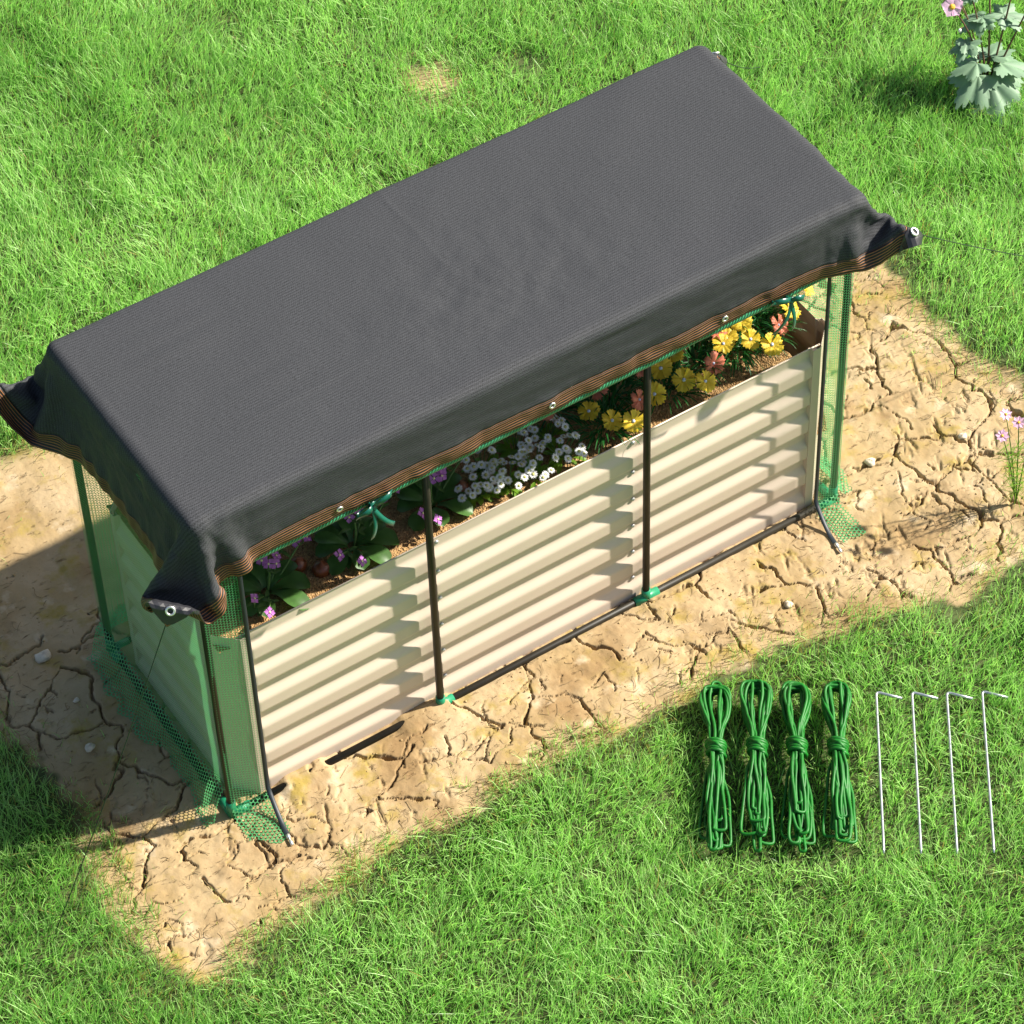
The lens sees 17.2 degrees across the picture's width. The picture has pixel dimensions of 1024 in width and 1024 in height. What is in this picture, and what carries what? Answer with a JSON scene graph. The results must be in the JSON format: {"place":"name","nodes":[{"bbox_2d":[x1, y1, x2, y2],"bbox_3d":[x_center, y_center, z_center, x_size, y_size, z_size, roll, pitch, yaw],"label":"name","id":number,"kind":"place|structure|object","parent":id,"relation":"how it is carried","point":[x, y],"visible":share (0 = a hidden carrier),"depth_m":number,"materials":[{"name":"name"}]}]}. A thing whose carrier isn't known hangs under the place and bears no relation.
{"place":"outdoors","nodes":[
{"label":"outdoors","id":0,"kind":"place"},
{"bbox_2d":[0,0,1023,1023],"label":"ground","id":1,"kind":"structure","parent":0,"point":[42,537],"depth_m":8.41,"materials":[{"name":"soil"}]},
{"bbox_2d":[35,649,51,663],"bbox_3d":[-1.179,0.364,8.521,0.044,0.023,0.035,-27,53,-20],"label":"pebble","id":2,"kind":"object","parent":1,"relation":"on","point":[43,656],"visible":1,"depth_m":8.51,"materials":[{"name":"stone"}]},
{"bbox_2d":[85,743,95,751],"bbox_3d":[-1.037,0.579,8.323,0.027,0.020,0.024,-1,49,1],"label":"pebble","id":3,"kind":"object","parent":1,"relation":"on","point":[89,747],"visible":1,"depth_m":8.32,"materials":[{"name":"stone"}]},
{"bbox_2d":[73,273,851,817],"bbox_3d":[-0.102,-0.197,8.267,1.824,1.099,0.637,-27,53,-20],"label":"tube frame","id":4,"kind":"object","parent":1,"relation":"on","point":[645,595],"visible":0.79,"depth_m":8.32,"materials":[{"name":"metal"}]},
{"bbox_2d":[0,46,922,626],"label":"shade cloth","id":5,"kind":"object","parent":4,"relation":"on","point":[242,414],"visible":1,"depth_m":7.79,"materials":[{"name":"fabric"}]},
{"bbox_2d":[55,610,168,931],"bbox_3d":[-0.910,0.599,7.703,0.427,0.890,0.003,-29,54,-21],"label":"guy rope","id":6,"kind":"object","parent":5,"relation":"attached to","point":[113,778],"visible":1,"depth_m":7.71,"materials":[{"name":"green"}]},
{"bbox_2d":[727,62,760,68],"bbox_3d":[0.620,-1.227,9.225,0.003,0.922,1.014,7,50,8],"label":"guy rope","id":7,"kind":"object","parent":5,"relation":"attached to","point":[742,67],"visible":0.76,"depth_m":9.30,"materials":[{"name":"green fabric"}]},
{"bbox_2d":[914,230,1023,256],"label":"guy rope","id":8,"kind":"object","parent":5,"relation":"attached to","point":[972,246],"visible":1,"depth_m":8.34,"materials":[{"name":"green fabric"}]},
{"bbox_2d":[72,273,865,845],"bbox_3d":[-0.101,-0.186,8.274,1.969,1.060,0.933,-27,53,-20],"label":"net cover","id":9,"kind":"object","parent":4,"relation":"attached to","point":[382,499],"visible":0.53,"depth_m":8.14,"materials":[{"name":"green fabric"}]},
{"bbox_2d":[254,278,825,561],"bbox_3d":[0.074,-0.232,7.818,1.647,0.034,0.033,-27,53,-20],"label":"rolled door","id":10,"kind":"structure","parent":9,"relation":"in","point":[751,313],"depth_m":7.81,"materials":[{"name":"brown fabric"}]},
{"bbox_2d":[109,296,824,793],"bbox_3d":[-0.081,-0.035,8.472,1.779,0.612,0.582,-27,53,-20],"label":"planter box","id":11,"kind":"object","parent":1,"relation":"on","point":[341,666],"visible":0.47,"depth_m":8.27,"materials":[{"name":"beige paint"}]},
{"bbox_2d":[108,333,826,652],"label":"bed soil","id":12,"kind":"structure","parent":11,"relation":"in","point":[409,538],"depth_m":8.12,"materials":[{"name":"brown soil"}]},
{"bbox_2d":[227,535,311,618],"bbox_3d":[-0.546,0.143,7.894,0.244,0.128,0.198,-27,53,-20],"label":"purple flower plant","id":13,"kind":"object","parent":12,"relation":"on","point":[269,573],"visible":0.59,"depth_m":7.91,"materials":[{"name":"green plant"}]},
{"bbox_2d":[291,556,306,572],"bbox_3d":[-0.504,0.124,7.973,0.043,0.046,0.043,-27,53,-20],"label":"flower bulb","id":14,"kind":"object","parent":12,"relation":"on","point":[301,562],"visible":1,"depth_m":7.96,"materials":[{"name":"brown plant"}]},
{"bbox_2d":[312,560,329,577],"bbox_3d":[-0.448,0.133,7.963,0.045,0.048,0.045,-27,53,-20],"label":"flower bulb","id":15,"kind":"object","parent":12,"relation":"on","point":[320,568],"visible":1,"depth_m":7.95,"materials":[{"name":"brown plant"}]},
{"bbox_2d":[313,490,399,575],"bbox_3d":[-0.348,0.029,7.984,0.258,0.133,0.203,-27,53,-20],"label":"purple flower plant","id":16,"kind":"object","parent":12,"relation":"on","point":[331,538],"visible":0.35,"depth_m":7.99,"materials":[{"name":"green plant"}]},
{"bbox_2d":[397,460,472,531],"bbox_3d":[-0.182,-0.070,8.070,0.188,0.124,0.260,4,49,6],"label":"purple flower plant","id":17,"kind":"object","parent":12,"relation":"on","point":[444,482],"visible":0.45,"depth_m":8.07,"materials":[{"name":"green plant"}]},
{"bbox_2d":[455,479,468,491],"bbox_3d":[-0.124,-0.059,8.120,0.043,0.046,0.043,-27,53,-20],"label":"flower bulb","id":18,"kind":"object","parent":12,"relation":"on","point":[464,484],"visible":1,"depth_m":8.10,"materials":[{"name":"brown plant"}]},
{"bbox_2d":[454,470,504,508],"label":"daisy plant","id":19,"kind":"object","parent":12,"relation":"on","point":[482,486],"visible":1,"depth_m":8.08,"materials":[{"name":"white plant"}]},
{"bbox_2d":[461,446,501,482],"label":"daisy plant","id":20,"kind":"object","parent":12,"relation":"on","point":[485,470],"visible":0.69,"depth_m":8.11,"materials":[{"name":"white plant"}]},
{"bbox_2d":[489,455,528,497],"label":"daisy plant","id":21,"kind":"object","parent":12,"relation":"on","point":[511,479],"visible":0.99,"depth_m":8.10,"materials":[{"name":"white plant"}]},
{"bbox_2d":[495,429,533,467],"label":"daisy plant","id":22,"kind":"object","parent":12,"relation":"on","point":[518,449],"visible":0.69,"depth_m":8.17,"materials":[{"name":"white plant"}]},
{"bbox_2d":[517,443,558,488],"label":"daisy plant","id":23,"kind":"object","parent":12,"relation":"on","point":[533,468],"visible":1,"depth_m":8.12,"materials":[{"name":"white plant"}]},
{"bbox_2d":[527,414,569,448],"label":"daisy plant","id":24,"kind":"object","parent":12,"relation":"on","point":[544,434],"visible":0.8,"depth_m":8.20,"materials":[{"name":"white plant"}]},
{"bbox_2d":[526,399,595,441],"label":"coral flower plant","id":25,"kind":"object","parent":12,"relation":"on","point":[566,409],"visible":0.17,"depth_m":8.23,"materials":[{"name":"green plant"}]},
{"bbox_2d":[538,431,587,473],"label":"daisy plant","id":26,"kind":"object","parent":12,"relation":"on","point":[561,450],"visible":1,"depth_m":8.15,"materials":[{"name":"white plant"}]},
{"bbox_2d":[561,382,642,453],"bbox_3d":[0.212,-0.232,8.209,0.228,0.101,0.229,-27,53,-20],"label":"yellow flower plant","id":27,"kind":"object","parent":12,"relation":"on","point":[614,422],"visible":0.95,"depth_m":8.20,"materials":[{"name":"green plant"}]},
{"bbox_2d":[570,370,642,431],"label":"coral flower plant","id":28,"kind":"object","parent":12,"relation":"on","point":[637,398],"visible":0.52,"depth_m":8.25,"materials":[{"name":"green plant"}]},
{"bbox_2d":[616,350,715,414],"bbox_3d":[0.381,-0.331,8.295,0.217,0.111,0.230,-27,53,-20],"label":"yellow flower plant","id":29,"kind":"object","parent":12,"relation":"on","point":[665,369],"visible":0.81,"depth_m":8.25,"materials":[{"name":"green plant"}]},
{"bbox_2d":[659,331,742,391],"bbox_3d":[0.458,-0.385,8.339,0.204,0.088,0.236,14,51,14],"label":"coral flower plant","id":30,"kind":"object","parent":12,"relation":"on","point":[712,362],"visible":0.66,"depth_m":8.34,"materials":[{"name":"green plant"}]},
{"bbox_2d":[697,316,784,378],"bbox_3d":[0.561,-0.422,8.363,0.228,0.103,0.222,-4,49,-2],"label":"yellow flower plant","id":31,"kind":"object","parent":12,"relation":"on","point":[749,343],"visible":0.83,"depth_m":8.33,"materials":[{"name":"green plant"}]},
{"bbox_2d":[718,286,815,357],"bbox_3d":[0.601,-0.499,8.430,0.282,0.109,0.240,10,50,10],"label":"yellow flower plant","id":32,"kind":"object","parent":12,"relation":"on","point":[785,307],"visible":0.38,"depth_m":8.42,"materials":[{"name":"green plant"}]},
{"bbox_2d":[729,306,807,360],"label":"coral flower plant","id":33,"kind":"object","parent":12,"relation":"on","point":[775,324],"visible":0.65,"depth_m":8.39,"materials":[{"name":"green plant"}]},
{"bbox_2d":[0,0,1023,1023],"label":"lawn grass","id":34,"kind":"structure","parent":1,"relation":"on","point":[123,93],"depth_m":9.21,"materials":[{"name":"green plant"}]},
{"bbox_2d":[698,680,732,851],"bbox_3d":[0.490,0.613,8.178,0.083,0.057,0.507,1,49,2],"label":"cord hank","id":35,"kind":"object","parent":34,"relation":"on","point":[715,812],"visible":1,"depth_m":8.16,"materials":[{"name":"green fabric"}]},
{"bbox_2d":[739,679,774,852],"bbox_3d":[0.590,0.610,8.171,0.086,0.055,0.506,1,49,3],"label":"cord hank","id":36,"kind":"object","parent":34,"relation":"on","point":[756,798],"visible":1,"depth_m":8.15,"materials":[{"name":"green fabric"}]},
{"bbox_2d":[779,681,815,852],"bbox_3d":[0.686,0.608,8.168,0.084,0.056,0.503,0,49,2],"label":"cord hank","id":37,"kind":"object","parent":34,"relation":"on","point":[800,809],"visible":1,"depth_m":8.14,"materials":[{"name":"green fabric"}]},
{"bbox_2d":[821,680,857,843],"bbox_3d":[0.784,0.603,8.171,0.085,0.057,0.484,0,49,2],"label":"cord hank","id":38,"kind":"object","parent":34,"relation":"on","point":[842,806],"visible":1,"depth_m":8.14,"materials":[{"name":"green fabric"}]},
{"bbox_2d":[875,691,901,853],"bbox_3d":[0.887,0.624,8.172,0.068,0.007,0.483,6,49,7],"label":"wire peg","id":39,"kind":"object","parent":34,"relation":"on","point":[879,762],"visible":1,"depth_m":8.19,"materials":[{"name":"silver metal"}]},
{"bbox_2d":[911,692,937,853],"bbox_3d":[0.975,0.625,8.170,0.068,0.007,0.483,6,49,7],"label":"wire peg","id":40,"kind":"object","parent":34,"relation":"on","point":[915,760],"visible":1,"depth_m":8.19,"materials":[{"name":"silver metal"}]},
{"bbox_2d":[945,692,972,853],"bbox_3d":[1.060,0.625,8.167,0.068,0.007,0.483,6,49,7],"label":"wire peg","id":41,"kind":"object","parent":34,"relation":"on","point":[950,759],"visible":1,"depth_m":8.19,"materials":[{"name":"silver metal"}]},
{"bbox_2d":[981,691,1007,852],"bbox_3d":[1.146,0.622,8.162,0.068,0.007,0.483,6,49,7],"label":"wire peg","id":42,"kind":"object","parent":34,"relation":"on","point":[987,767],"visible":1,"depth_m":8.18,"materials":[{"name":"silver metal"}]},
{"bbox_2d":[0,272,1023,967],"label":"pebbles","id":43,"kind":"object","parent":1,"relation":"on","point":[540,668],"visible":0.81,"depth_m":8.40,"materials":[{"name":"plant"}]},
{"bbox_2d":[3,282,1023,959],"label":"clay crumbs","id":44,"kind":"object","parent":1,"relation":"on","point":[621,626],"visible":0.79,"depth_m":8.52,"materials":[{"name":"beige soil"}]},
{"bbox_2d":[784,600,792,608],"bbox_3d":[0.699,0.234,8.579,0.024,0.019,0.023,-27,53,-20],"label":"pebble","id":45,"kind":"object","parent":1,"relation":"on","point":[787,604],"visible":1,"depth_m":8.57,"materials":[{"name":"stone"}]},
{"bbox_2d":[864,457,874,466],"bbox_3d":[0.942,-0.133,8.894,0.029,0.019,0.029,35,59,28],"label":"pebble","id":46,"kind":"object","parent":1,"relation":"on","point":[870,461],"visible":1,"depth_m":8.89,"materials":[{"name":"stone"}]},
{"bbox_2d":[958,433,966,438],"bbox_3d":[1.189,-0.201,8.944,0.024,0.014,0.023,0,49,2],"label":"pebble","id":47,"kind":"object","parent":1,"relation":"on","point":[962,435],"visible":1,"depth_m":8.94,"materials":[{"name":"stone"}]},
{"bbox_2d":[941,0,1023,126],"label":"anemone plant","id":48,"kind":"object","parent":1,"relation":"on","point":[1002,80],"visible":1,"depth_m":9.71,"materials":[{"name":"green plant"}]},
{"bbox_2d":[988,408,1023,511],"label":"cosmos plant","id":49,"kind":"object","parent":1,"relation":"on","point":[1002,435],"visible":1,"depth_m":8.65,"materials":[{"name":"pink plant"}]}
]}

